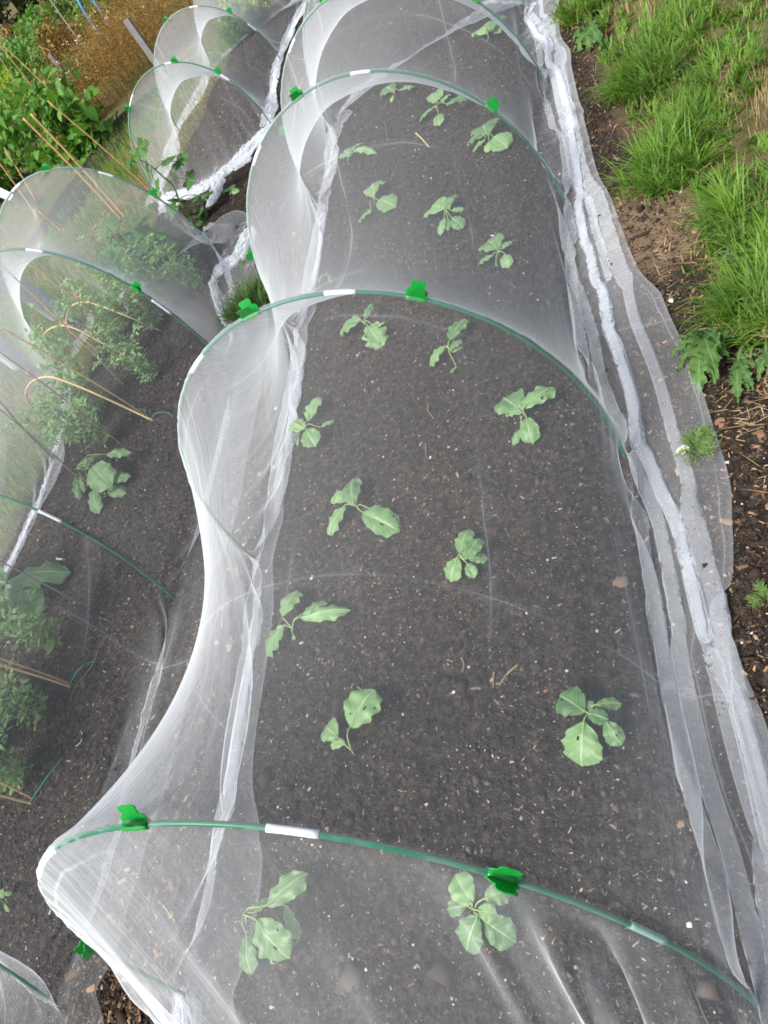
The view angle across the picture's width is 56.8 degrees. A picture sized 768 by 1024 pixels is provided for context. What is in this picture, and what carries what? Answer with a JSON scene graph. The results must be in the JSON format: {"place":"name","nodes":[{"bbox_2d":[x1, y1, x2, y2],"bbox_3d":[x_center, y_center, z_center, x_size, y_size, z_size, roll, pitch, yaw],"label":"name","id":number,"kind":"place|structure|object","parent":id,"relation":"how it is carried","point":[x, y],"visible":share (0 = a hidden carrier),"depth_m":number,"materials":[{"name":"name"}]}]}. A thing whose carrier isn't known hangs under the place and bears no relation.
{"place":"outdoors","nodes":[
{"label":"outdoors","id":0,"kind":"place"},
{"bbox_2d":[24,88,158,247],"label":"bean bed ground","id":1,"kind":"structure","parent":0,"point":[64,196],"depth_m":7.99,"materials":[{"name":"soil"}]},
{"bbox_2d":[0,64,86,172],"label":"bean plant","id":2,"kind":"object","parent":1,"relation":"on","point":[20,127],"visible":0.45,"depth_m":8.57,"materials":[{"name":"green plant"}]},
{"bbox_2d":[26,79,93,166],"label":"bean plant","id":3,"kind":"object","parent":1,"relation":"on","point":[78,153],"visible":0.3,"depth_m":8.58,"materials":[{"name":"green plant"}]},
{"bbox_2d":[35,67,118,162],"bbox_3d":[-3.608,-4.698,8.429,0.836,0.989,0.854,18,69,44],"label":"bean plant","id":4,"kind":"object","parent":1,"relation":"on","point":[66,105],"visible":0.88,"depth_m":8.33,"materials":[{"name":"green plant"}]},
{"bbox_2d":[0,0,767,1023],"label":"soil bed ground","id":5,"kind":"structure","parent":0,"point":[368,26],"depth_m":2.21,"materials":[{"name":"brown soil"}]},
{"bbox_2d":[0,726,34,799],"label":"pea plant","id":6,"kind":"object","parent":5,"relation":"on","point":[14,773],"visible":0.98,"depth_m":2.56,"materials":[{"name":"green plant"}]},
{"bbox_2d":[0,657,49,730],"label":"pea plant","id":7,"kind":"object","parent":5,"relation":"on","point":[23,710],"visible":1,"depth_m":2.69,"materials":[{"name":"green plant"}]},
{"bbox_2d":[0,963,57,1005],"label":"tunnel hoop","id":8,"kind":"object","parent":5,"relation":"on","point":[29,985],"visible":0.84,"depth_m":1.95,"materials":[{"name":"plastic"}]},
{"bbox_2d":[0,588,66,656],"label":"pea plant","id":9,"kind":"object","parent":5,"relation":"on","point":[21,609],"visible":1,"depth_m":2.85,"materials":[{"name":"green plant"}]},
{"bbox_2d":[0,562,71,636],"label":"broad leaved plant","id":10,"kind":"object","parent":5,"relation":"on","point":[50,572],"visible":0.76,"depth_m":3.24,"materials":[{"name":"green plant"}]},
{"bbox_2d":[0,373,83,444],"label":"pea plant","id":11,"kind":"object","parent":5,"relation":"on","point":[53,410],"visible":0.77,"depth_m":3.86,"materials":[{"name":"green plant"}]},
{"bbox_2d":[18,309,89,384],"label":"pea plant","id":12,"kind":"object","parent":5,"relation":"on","point":[76,367],"visible":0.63,"depth_m":4.38,"materials":[{"name":"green plant"}]},
{"bbox_2d":[21,324,105,414],"bbox_3d":[-1.758,-0.747,3.940,0.352,0.579,0.304,8,62,41],"label":"pea plant","id":13,"kind":"object","parent":5,"relation":"on","point":[92,403],"visible":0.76,"depth_m":3.92,"materials":[{"name":"green plant"}]},
{"bbox_2d":[0,327,143,414],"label":"bamboo cane","id":14,"kind":"object","parent":5,"relation":"on","point":[97,384],"visible":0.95,"depth_m":3.54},
{"bbox_2d":[32,393,112,448],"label":"pea plant","id":15,"kind":"object","parent":5,"relation":"on","point":[73,412],"visible":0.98,"depth_m":3.71,"materials":[{"name":"green plant"}]},
{"bbox_2d":[29,276,139,363],"bbox_3d":[-1.672,-1.111,4.149,0.323,0.615,0.374,1,58,38],"label":"pea plant","id":16,"kind":"object","parent":5,"relation":"on","point":[107,332],"visible":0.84,"depth_m":4.14,"materials":[{"name":"green plant"}]},
{"bbox_2d":[0,494,174,599],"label":"tunnel hoop","id":17,"kind":"object","parent":5,"relation":"on","point":[91,538],"visible":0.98,"depth_m":2.56,"materials":[{"name":"plastic"}]},
{"bbox_2d":[25,376,153,438],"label":"bent stick arch","id":18,"kind":"structure","parent":5,"relation":"on","point":[101,396],"depth_m":3.67,"materials":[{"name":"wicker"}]},
{"bbox_2d":[50,258,129,333],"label":"pea plant","id":19,"kind":"object","parent":5,"relation":"on","point":[79,304],"visible":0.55,"depth_m":4.51,"materials":[{"name":"green plant"}]},
{"bbox_2d":[72,448,130,513],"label":"broad leaved plant","id":20,"kind":"object","parent":5,"relation":"on","point":[102,476],"visible":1,"depth_m":3.44,"materials":[{"name":"green plant"}]},
{"bbox_2d":[0,167,220,349],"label":"tunnel hoop","id":21,"kind":"object","parent":5,"relation":"on","point":[16,187],"visible":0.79,"depth_m":4.18,"materials":[{"name":"plastic"}]},
{"bbox_2d":[75,211,154,296],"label":"pea plant","id":22,"kind":"object","parent":5,"relation":"on","point":[103,275],"visible":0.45,"depth_m":4.48,"materials":[{"name":"green plant"}]},
{"bbox_2d":[0,248,233,460],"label":"tunnel hoop","id":23,"kind":"object","parent":5,"relation":"on","point":[128,285],"visible":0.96,"depth_m":3.28,"materials":[{"name":"green plastic"}]},
{"bbox_2d":[0,167,256,1022],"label":"insect net","id":24,"kind":"object","parent":23,"relation":"attached to","point":[29,257],"visible":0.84,"depth_m":3.88,"materials":[{"name":"white fabric"}]},
{"bbox_2d":[47,101,191,228],"bbox_3d":[-1.724,-2.286,4.785,0.174,1.168,0.016,-41,42,2],"label":"bamboo cane","id":25,"kind":"object","parent":5,"relation":"on","point":[138,179],"visible":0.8,"depth_m":4.69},
{"bbox_2d":[92,316,157,382],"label":"pea plant","id":26,"kind":"object","parent":5,"relation":"on","point":[146,372],"visible":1,"depth_m":3.91,"materials":[{"name":"green plant"}]},
{"bbox_2d":[100,239,162,331],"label":"pea plant","id":27,"kind":"object","parent":5,"relation":"on","point":[132,302],"visible":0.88,"depth_m":4.24,"materials":[{"name":"green plant"}]},
{"bbox_2d":[95,212,186,279],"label":"plant","id":28,"kind":"object","parent":5,"relation":"on","point":[138,231],"visible":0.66,"depth_m":4.76,"materials":[{"name":"green plant"}]},
{"bbox_2d":[122,233,184,302],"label":"pea plant","id":29,"kind":"object","parent":5,"relation":"on","point":[169,291],"visible":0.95,"depth_m":4.32,"materials":[{"name":"green plant"}]},
{"bbox_2d":[124,137,213,230],"bbox_3d":[-1.429,-2.248,4.904,0.413,0.726,0.212,-34,43,10],"label":"squash plant","id":30,"kind":"object","parent":5,"relation":"on","point":[139,152],"visible":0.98,"depth_m":4.87,"materials":[{"name":"green plant"}]},
{"bbox_2d":[157,246,205,288],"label":"pea plant","id":31,"kind":"object","parent":5,"relation":"on","point":[175,267],"visible":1,"depth_m":4.30,"materials":[{"name":"green plant"}]},
{"bbox_2d":[61,156,326,1023],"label":"path bark","id":32,"kind":"object","parent":5,"relation":"on","point":[137,949],"visible":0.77,"depth_m":2.15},
{"bbox_2d":[129,61,270,187],"bbox_3d":[-1.544,-3.010,5.558,1.208,0.875,0.062,-19,47,25],"label":"tunnel hoop","id":33,"kind":"object","parent":5,"relation":"on","point":[187,63],"visible":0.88,"depth_m":5.34,"materials":[{"name":"plastic"}]},
{"bbox_2d":[128,0,308,213],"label":"insect net","id":34,"kind":"object","parent":33,"relation":"attached to","point":[271,107],"visible":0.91,"depth_m":6.08,"materials":[{"name":"white fabric"}]},
{"bbox_2d":[160,0,313,210],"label":"scattered chips","id":35,"kind":"object","parent":5,"relation":"on","point":[241,95],"visible":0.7,"depth_m":6.44,"materials":[{"name":"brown wood"}]},
{"bbox_2d":[217,0,261,48],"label":"leafy crop","id":36,"kind":"object","parent":5,"relation":"on","point":[238,9],"visible":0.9,"depth_m":7.68,"materials":[{"name":"green plant"}]},
{"bbox_2d":[205,241,277,332],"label":"grass tuft","id":37,"kind":"object","parent":5,"relation":"on","point":[251,292],"visible":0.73,"depth_m":3.83,"materials":[{"name":"plant"}]},
{"bbox_2d":[238,870,307,974],"bbox_3d":[-0.270,0.996,1.725,0.244,0.110,0.175,-31,43,13],"label":"cabbage seedling","id":38,"kind":"object","parent":5,"relation":"on","point":[288,887],"visible":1,"depth_m":1.71,"materials":[{"name":"green plant"}]},
{"bbox_2d":[265,590,350,656],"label":"cabbage seedling","id":39,"kind":"object","parent":5,"relation":"on","point":[320,611],"visible":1,"depth_m":2.26,"materials":[{"name":"green plant"}]},
{"bbox_2d":[288,397,333,447],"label":"cabbage seedling","id":40,"kind":"object","parent":5,"relation":"on","point":[311,437],"visible":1,"depth_m":2.87,"materials":[{"name":"green plant"}]},
{"bbox_2d":[321,689,381,754],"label":"cabbage seedling","id":41,"kind":"object","parent":5,"relation":"on","point":[356,702],"visible":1,"depth_m":1.92,"materials":[{"name":"green plant"}]},
{"bbox_2d":[327,478,400,537],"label":"cabbage seedling","id":42,"kind":"object","parent":5,"relation":"on","point":[374,517],"visible":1,"depth_m":2.36,"materials":[{"name":"green plant"}]},
{"bbox_2d":[340,303,388,349],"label":"cabbage seedling","id":43,"kind":"object","parent":5,"relation":"on","point":[375,333],"visible":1,"depth_m":3.00,"materials":[{"name":"green plant"}]},
{"bbox_2d":[359,180,397,222],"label":"cabbage seedling","id":44,"kind":"object","parent":5,"relation":"on","point":[384,203],"visible":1,"depth_m":3.64,"materials":[{"name":"green plant"}]},
{"bbox_2d":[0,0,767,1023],"bbox_3d":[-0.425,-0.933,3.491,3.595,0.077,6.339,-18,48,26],"label":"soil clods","id":45,"kind":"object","parent":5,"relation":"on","point":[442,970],"visible":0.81,"depth_m":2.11,"materials":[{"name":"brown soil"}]},
{"bbox_2d":[0,0,767,1023],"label":"wood chips","id":46,"kind":"object","parent":5,"relation":"on","point":[736,640],"visible":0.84,"depth_m":2.05,"materials":[{"name":"brown wood"}]},
{"bbox_2d":[1,0,766,1023],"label":"grit","id":47,"kind":"object","parent":5,"relation":"on","point":[381,616],"visible":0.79,"depth_m":2.13,"materials":[{"name":"stone"}]},
{"bbox_2d":[38,820,760,1008],"bbox_3d":[-0.110,0.777,1.312,1.337,0.963,0.164,-18,48,26],"label":"tunnel hoop","id":48,"kind":"object","parent":5,"relation":"on","point":[317,834],"visible":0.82,"depth_m":1.01,"materials":[{"name":"green plastic"}]},
{"bbox_2d":[110,804,151,831],"bbox_3d":[-0.372,0.453,1.040,0.049,0.040,0.033,-16,41,24],"label":"net clip","id":49,"kind":"object","parent":48,"relation":"attached to","point":[132,818],"visible":1,"depth_m":1.04,"materials":[{"name":"plastic"}]},
{"bbox_2d":[36,0,767,1023],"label":"insect net","id":50,"kind":"object","parent":48,"relation":"attached to","point":[272,346],"visible":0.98,"depth_m":1.97,"materials":[{"name":"white fabric"}]},
{"bbox_2d":[484,867,522,896],"bbox_3d":[0.167,0.504,0.976,0.032,0.050,0.038,-72,10,-19],"label":"net clip","id":51,"kind":"object","parent":48,"relation":"attached to","point":[505,880],"visible":1,"depth_m":0.97,"materials":[{"name":"green plastic"}]},
{"bbox_2d":[178,289,626,560],"bbox_3d":[-0.101,-0.184,2.034,1.367,1.032,0.061,-16,49,27],"label":"tunnel hoop","id":52,"kind":"object","parent":5,"relation":"on","point":[402,295],"visible":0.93,"depth_m":1.69,"materials":[{"name":"green plastic"}]},
{"bbox_2d":[237,298,260,321],"bbox_3d":[-0.313,-0.464,1.637,0.049,0.040,0.033,-17,53,28],"label":"net clip","id":53,"kind":"object","parent":52,"relation":"attached to","point":[248,311],"visible":1,"depth_m":1.63,"materials":[{"name":"plastic"}]},
{"bbox_2d":[405,280,427,302],"bbox_3d":[0.074,-0.484,1.567,0.050,0.040,0.033,9,56,-8],"label":"net clip","id":54,"kind":"object","parent":52,"relation":"attached to","point":[416,291],"visible":1,"depth_m":1.57,"materials":[{"name":"plastic"}]},
{"bbox_2d":[247,69,565,332],"bbox_3d":[-0.039,-1.254,2.898,1.358,0.976,0.024,-18,48,26],"label":"tunnel hoop","id":55,"kind":"object","parent":5,"relation":"on","point":[406,73],"visible":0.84,"depth_m":2.61,"materials":[{"name":"green plastic"}]},
{"bbox_2d":[281,2,546,204],"bbox_3d":[0.024,-2.132,3.576,1.393,0.959,0.036,-14,49,29],"label":"tunnel hoop","id":56,"kind":"object","parent":5,"relation":"on","point":[479,3],"visible":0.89,"depth_m":3.41,"materials":[{"name":"plastic"}]},
{"bbox_2d":[419,89,467,125],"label":"cabbage seedling","id":57,"kind":"object","parent":5,"relation":"on","point":[435,97],"visible":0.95,"depth_m":3.90,"materials":[{"name":"green plant"}]},
{"bbox_2d":[424,195,465,234],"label":"cabbage seedling","id":58,"kind":"object","parent":5,"relation":"on","point":[455,222],"visible":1,"depth_m":3.21,"materials":[{"name":"green plant"}]},
{"bbox_2d":[430,319,468,372],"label":"cabbage seedling","id":59,"kind":"object","parent":5,"relation":"on","point":[455,328],"visible":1,"depth_m":2.66,"materials":[{"name":"green plant"}]},
{"bbox_2d":[444,529,487,581],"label":"cabbage seedling","id":60,"kind":"object","parent":5,"relation":"on","point":[468,546],"visible":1,"depth_m":2.04,"materials":[{"name":"green plant"}]},
{"bbox_2d":[447,871,516,953],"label":"cabbage seedling","id":61,"kind":"object","parent":5,"relation":"on","point":[500,932],"visible":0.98,"depth_m":1.48,"materials":[{"name":"green plant"}]},
{"bbox_2d":[472,15,506,41],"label":"cabbage seedling","id":62,"kind":"object","parent":5,"relation":"on","point":[493,26],"visible":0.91,"depth_m":4.13,"materials":[{"name":"green plant"}]},
{"bbox_2d":[467,117,512,151],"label":"cabbage seedling","id":63,"kind":"object","parent":5,"relation":"on","point":[502,141],"visible":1,"depth_m":3.40,"materials":[{"name":"green plant"}]},
{"bbox_2d":[478,233,513,267],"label":"cabbage seedling","id":64,"kind":"object","parent":5,"relation":"on","point":[494,243],"visible":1,"depth_m":2.84,"materials":[{"name":"green plant"}]},
{"bbox_2d":[494,386,555,444],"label":"cabbage seedling","id":65,"kind":"object","parent":5,"relation":"on","point":[514,403],"visible":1,"depth_m":2.23,"materials":[{"name":"green plant"}]},
{"bbox_2d":[543,0,603,33],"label":"grass tussock","id":66,"kind":"object","parent":5,"relation":"on","point":[575,5],"depth_m":3.69,"materials":[{"name":"plant"}]},
{"bbox_2d":[572,20,603,52],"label":"dandelion plant","id":67,"kind":"object","parent":5,"relation":"on","point":[591,29],"visible":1,"depth_m":3.45,"materials":[{"name":"green plant"}]},
{"bbox_2d":[555,686,625,766],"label":"cabbage seedling","id":68,"kind":"object","parent":5,"relation":"on","point":[586,748],"visible":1,"depth_m":1.58,"materials":[{"name":"green plant"}]},
{"bbox_2d":[579,24,706,110],"bbox_3d":[1.051,-1.898,2.972,0.527,0.226,0.553,-18,48,26],"label":"grass tussock","id":69,"kind":"object","parent":5,"relation":"on","point":[629,78],"depth_m":2.98,"materials":[{"name":"plant"}]},
{"bbox_2d":[592,97,734,213],"bbox_3d":[0.967,-1.299,2.540,0.471,0.240,0.503,-46,42,-3],"label":"grass tussock","id":70,"kind":"object","parent":5,"relation":"on","point":[669,159],"depth_m":2.55,"materials":[{"name":"plant"}]},
{"bbox_2d":[607,128,767,492],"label":"dry straw","id":71,"kind":"object","parent":5,"relation":"on","point":[765,397],"visible":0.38,"depth_m":1.96,"materials":[{"name":"plant"}]},
{"bbox_2d":[674,424,722,466],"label":"mayweed plant","id":72,"kind":"object","parent":5,"relation":"on","point":[683,449],"visible":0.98,"depth_m":1.87,"materials":[{"name":"green plant"}]},
{"bbox_2d":[670,326,734,399],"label":"thistle plant","id":73,"kind":"object","parent":5,"relation":"on","point":[702,353],"visible":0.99,"depth_m":1.99,"materials":[{"name":"green plant"}]},
{"bbox_2d":[667,230,767,362],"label":"grass tussock","id":74,"kind":"object","parent":5,"relation":"on","point":[734,312],"depth_m":2.02,"materials":[{"name":"plant"}]},
{"bbox_2d":[727,344,763,402],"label":"thistle plant","id":75,"kind":"object","parent":5,"relation":"on","point":[739,374],"visible":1,"depth_m":1.92,"materials":[{"name":"green plant"}]},
{"bbox_2d":[745,580,767,611],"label":"feathery weed","id":76,"kind":"object","parent":5,"relation":"on","point":[756,600],"visible":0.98,"depth_m":1.57,"materials":[{"name":"plant"}]},
{"bbox_2d":[753,340,767,380],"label":"thistle plant","id":77,"kind":"object","parent":5,"relation":"on","point":[763,361],"visible":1,"depth_m":1.90,"materials":[{"name":"green plant"}]},
{"bbox_2d":[0,0,767,563],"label":"ground","id":78,"kind":"structure","parent":0,"point":[20,222],"depth_m":6.50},
{"bbox_2d":[0,139,34,186],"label":"bean plant","id":79,"kind":"object","parent":78,"relation":"on","point":[14,170],"visible":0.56,"depth_m":10.30,"materials":[{"name":"green plant"}]},
{"bbox_2d":[0,104,40,174],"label":"bean plant","id":80,"kind":"object","parent":78,"relation":"on","point":[19,159],"visible":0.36,"depth_m":10.09,"materials":[{"name":"green plant"}]},
{"bbox_2d":[0,66,42,109],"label":"bean plant","id":81,"kind":"object","parent":78,"relation":"on","point":[16,77],"visible":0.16,"depth_m":12.71,"materials":[{"name":"green plant"}]},
{"bbox_2d":[0,22,43,103],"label":"green shrub","id":82,"kind":"object","parent":78,"relation":"on","point":[9,63],"visible":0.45,"depth_m":19.48,"materials":[{"name":"green plant"}]},
{"bbox_2d":[0,82,61,178],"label":"bean plant","id":83,"kind":"object","parent":78,"relation":"on","point":[14,137],"visible":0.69,"depth_m":9.35,"materials":[{"name":"green plant"}]},
{"bbox_2d":[16,2,59,54],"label":"green shrub","id":84,"kind":"object","parent":78,"relation":"on","point":[30,16],"visible":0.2,"depth_m":24.61,"materials":[{"name":"green plant"}]},
{"bbox_2d":[21,18,73,78],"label":"flower clump","id":85,"kind":"object","parent":78,"relation":"on","point":[32,54],"visible":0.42,"depth_m":17.67,"materials":[{"name":"green plant"}]},
{"bbox_2d":[34,0,82,32],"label":"tall weeds","id":86,"kind":"object","parent":78,"relation":"on","point":[69,5],"visible":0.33,"depth_m":18.98,"materials":[{"name":"green plant"}]},
{"bbox_2d":[34,7,86,66],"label":"rusty shrub","id":87,"kind":"object","parent":78,"relation":"on","point":[47,46],"visible":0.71,"depth_m":17.01,"materials":[{"name":"orange plant"}]},
{"bbox_2d":[22,117,120,218],"bbox_3d":[-2.595,-2.867,6.011,0.048,1.056,0.031,-35,43,10],"label":"bamboo cane","id":88,"kind":"object","parent":78,"relation":"on","point":[114,211],"visible":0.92,"depth_m":5.98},
{"bbox_2d":[30,113,124,216],"bbox_3d":[-2.516,-2.858,5.949,0.040,1.049,0.031,-35,43,10],"label":"bamboo cane","id":89,"kind":"object","parent":78,"relation":"on","point":[120,211],"visible":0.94,"depth_m":5.91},
{"bbox_2d":[49,50,109,98],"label":"flower clump","id":90,"kind":"object","parent":78,"relation":"on","point":[63,73],"visible":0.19,"depth_m":11.98,"materials":[{"name":"green plant"}]},
{"bbox_2d":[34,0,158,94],"bbox_3d":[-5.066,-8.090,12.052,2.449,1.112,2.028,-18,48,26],"label":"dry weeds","id":91,"kind":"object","parent":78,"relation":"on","point":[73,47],"visible":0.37,"depth_m":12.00,"materials":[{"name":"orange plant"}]},
{"bbox_2d":[0,22,226,563],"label":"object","id":92,"kind":"object","parent":78,"relation":"on","point":[89,276],"visible":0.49,"depth_m":6.51,"materials":[{"name":"plant"}]},
{"bbox_2d":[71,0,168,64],"bbox_3d":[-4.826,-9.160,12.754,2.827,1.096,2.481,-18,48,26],"label":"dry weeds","id":93,"kind":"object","parent":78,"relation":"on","point":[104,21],"visible":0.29,"depth_m":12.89,"materials":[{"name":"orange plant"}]},
{"bbox_2d":[65,0,204,122],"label":"dry weeds","id":94,"kind":"object","parent":78,"relation":"on","point":[124,40],"visible":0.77,"depth_m":9.77,"materials":[{"name":"orange plant"}]},
{"bbox_2d":[123,17,175,86],"bbox_3d":[-2.680,-5.268,8.224,0.101,0.851,0.063,-18,48,26],"label":"wooden post","id":95,"kind":"object","parent":78,"relation":"on","point":[141,41],"visible":0.81,"depth_m":8.15,"materials":[{"name":"grey wood"}]},
{"bbox_2d":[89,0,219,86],"bbox_3d":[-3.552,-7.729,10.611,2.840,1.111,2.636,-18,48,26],"label":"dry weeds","id":96,"kind":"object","parent":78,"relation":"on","point":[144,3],"visible":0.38,"depth_m":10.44,"materials":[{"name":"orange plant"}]},
{"bbox_2d":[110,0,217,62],"bbox_3d":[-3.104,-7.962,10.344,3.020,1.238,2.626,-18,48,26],"label":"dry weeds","id":97,"kind":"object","parent":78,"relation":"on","point":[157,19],"visible":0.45,"depth_m":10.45,"materials":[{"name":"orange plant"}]},
{"bbox_2d":[542,0,767,902],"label":"border bark","id":98,"kind":"object","parent":78,"relation":"on","point":[727,520],"visible":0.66,"depth_m":1.88,"materials":[{"name":"brown wood"}]},
{"bbox_2d":[567,0,767,389],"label":"lawn thatch","id":99,"kind":"object","parent":78,"relation":"on","point":[754,70],"visible":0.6,"depth_m":2.67,"materials":[{"name":"plant"}]},
{"bbox_2d":[618,0,735,61],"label":"grass tussock","id":100,"kind":"object","parent":78,"relation":"on","point":[679,14],"depth_m":3.10,"materials":[{"name":"plant"}]},
{"bbox_2d":[621,72,755,160],"bbox_3d":[1.118,-1.475,2.617,0.426,0.173,0.488,-45,42,-2],"label":"grass tussock","id":101,"kind":"object","parent":78,"relation":"on","point":[697,105],"depth_m":2.62,"materials":[{"name":"plant"}]},
{"bbox_2d":[672,147,767,259],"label":"grass tussock","id":102,"kind":"object","parent":78,"relation":"on","point":[729,206],"depth_m":2.25,"materials":[{"name":"plant"}]},
{"bbox_2d":[674,18,767,107],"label":"grass tussock","id":103,"kind":"object","parent":78,"relation":"on","point":[743,68],"depth_m":2.71,"materials":[{"name":"plant"}]},
{"bbox_2d":[693,206,767,292],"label":"grass tussock","id":104,"kind":"object","parent":78,"relation":"on","point":[752,248],"depth_m":2.12,"materials":[{"name":"plant"}]},
{"bbox_2d":[564,0,767,304],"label":"lawn grass","id":105,"kind":"structure","parent":0,"point":[760,138],"depth_m":2.89,"materials":[{"name":"green plant"}]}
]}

